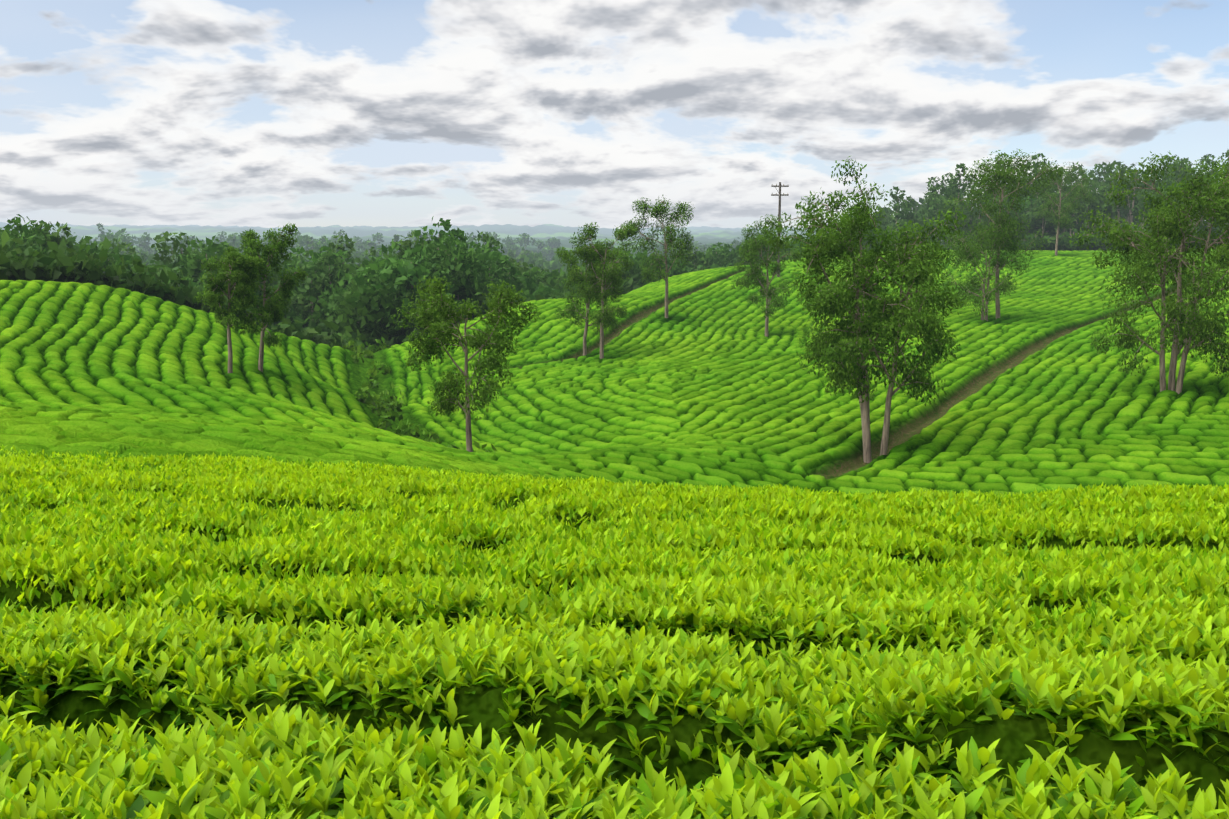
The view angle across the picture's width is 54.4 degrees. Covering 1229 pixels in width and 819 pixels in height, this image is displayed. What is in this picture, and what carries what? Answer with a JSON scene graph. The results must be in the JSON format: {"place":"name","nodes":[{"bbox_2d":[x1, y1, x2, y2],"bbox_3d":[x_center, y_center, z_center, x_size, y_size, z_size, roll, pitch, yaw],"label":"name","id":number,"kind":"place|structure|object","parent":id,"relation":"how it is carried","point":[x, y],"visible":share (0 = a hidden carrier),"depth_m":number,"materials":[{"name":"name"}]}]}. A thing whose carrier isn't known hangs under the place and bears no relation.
{"place":"outdoors","nodes":[
{"label":"outdoors","id":0,"kind":"place"},
{"bbox_2d":[0,222,1228,818],"bbox_3d":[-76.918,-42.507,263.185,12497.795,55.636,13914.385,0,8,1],"label":"ground","id":1,"kind":"structure","parent":0,"point":[706,380],"depth_m":72.66,"materials":[{"name":"green plant"}]},
{"bbox_2d":[194,246,273,372],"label":"tree","id":2,"kind":"object","parent":1,"relation":"on","point":[232,262],"visible":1,"depth_m":77.78,"materials":[{"name":"green plant"}]},
{"bbox_2d":[235,223,307,371],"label":"tree","id":3,"kind":"object","parent":1,"relation":"on","point":[277,247],"visible":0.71,"depth_m":81.40,"materials":[{"name":"green plant"}]},
{"bbox_2d":[343,337,496,452],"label":"gully scrub","id":4,"kind":"object","parent":1,"relation":"on","point":[388,402],"visible":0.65,"depth_m":91.45,"materials":[{"name":"green plant"}]},
{"bbox_2d":[391,275,539,451],"bbox_3d":[-7.380,-1.524,59.025,7.429,10.396,7.131,0,8,1],"label":"gully tree","id":5,"kind":"object","parent":1,"relation":"on","point":[432,317],"visible":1,"depth_m":58.61,"materials":[{"name":"green plant"}]},
{"bbox_2d":[553,239,622,355],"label":"tree","id":6,"kind":"object","parent":1,"relation":"on","point":[565,256],"visible":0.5,"depth_m":107.61,"materials":[{"name":"green plant"}]},
{"bbox_2d":[569,222,638,358],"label":"tree","id":7,"kind":"object","parent":1,"relation":"on","point":[588,254],"visible":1,"depth_m":104.76,"materials":[{"name":"green plant"}]},
{"bbox_2d":[0,444,1228,818],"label":"tea bushes","id":8,"kind":"object","parent":1,"relation":"on","point":[848,578],"visible":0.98,"depth_m":3.66,"materials":[{"name":"green plant"}]},
{"bbox_2d":[0,149,1228,352],"bbox_3d":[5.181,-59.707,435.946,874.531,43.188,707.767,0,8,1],"label":"forest trees","id":9,"kind":"object","parent":1,"relation":"on","point":[340,297],"visible":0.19,"depth_m":147.04,"materials":[{"name":"green plant"}]},
{"bbox_2d":[615,195,694,317],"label":"tree","id":10,"kind":"object","parent":1,"relation":"on","point":[670,234],"visible":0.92,"depth_m":126.01,"materials":[{"name":"green plant"}]},
{"bbox_2d":[731,214,802,336],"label":"tree","id":11,"kind":"object","parent":1,"relation":"on","point":[748,252],"visible":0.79,"depth_m":115.41,"materials":[{"name":"green plant"}]},
{"bbox_2d":[771,182,788,276],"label":"utility pole","id":12,"kind":"object","parent":1,"relation":"on","point":[779,195],"visible":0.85,"depth_m":151.81,"materials":[{"name":"brown wood"}]},
{"bbox_2d":[761,156,970,462],"bbox_3d":[14.103,-4.562,64.074,11.229,17.476,9.920,8,11,44],"label":"tree","id":13,"kind":"object","parent":1,"relation":"on","point":[843,300],"visible":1,"depth_m":62.18,"materials":[{"name":"green plant"}]},
{"bbox_2d":[939,217,1048,320],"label":"tree","id":14,"kind":"object","parent":1,"relation":"on","point":[968,250],"visible":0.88,"depth_m":117.85,"materials":[{"name":"green plant"}]},
{"bbox_2d":[943,149,1066,318],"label":"tall tree","id":15,"kind":"object","parent":1,"relation":"on","point":[999,177],"visible":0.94,"depth_m":116.70,"materials":[{"name":"green plant"}]},
{"bbox_2d":[1031,162,1096,255],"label":"skyline tree","id":16,"kind":"object","parent":1,"relation":"on","point":[1051,205],"visible":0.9,"depth_m":185.20,"materials":[{"name":"green plant"}]},
{"bbox_2d":[1068,151,1228,393],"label":"tree","id":17,"kind":"object","parent":1,"relation":"on","point":[1168,226],"visible":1,"depth_m":71.56,"materials":[{"name":"green plant"}]},
{"bbox_2d":[0,0,1228,228],"label":"sky","id":18,"kind":"structure","parent":0,"point":[250,113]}
]}

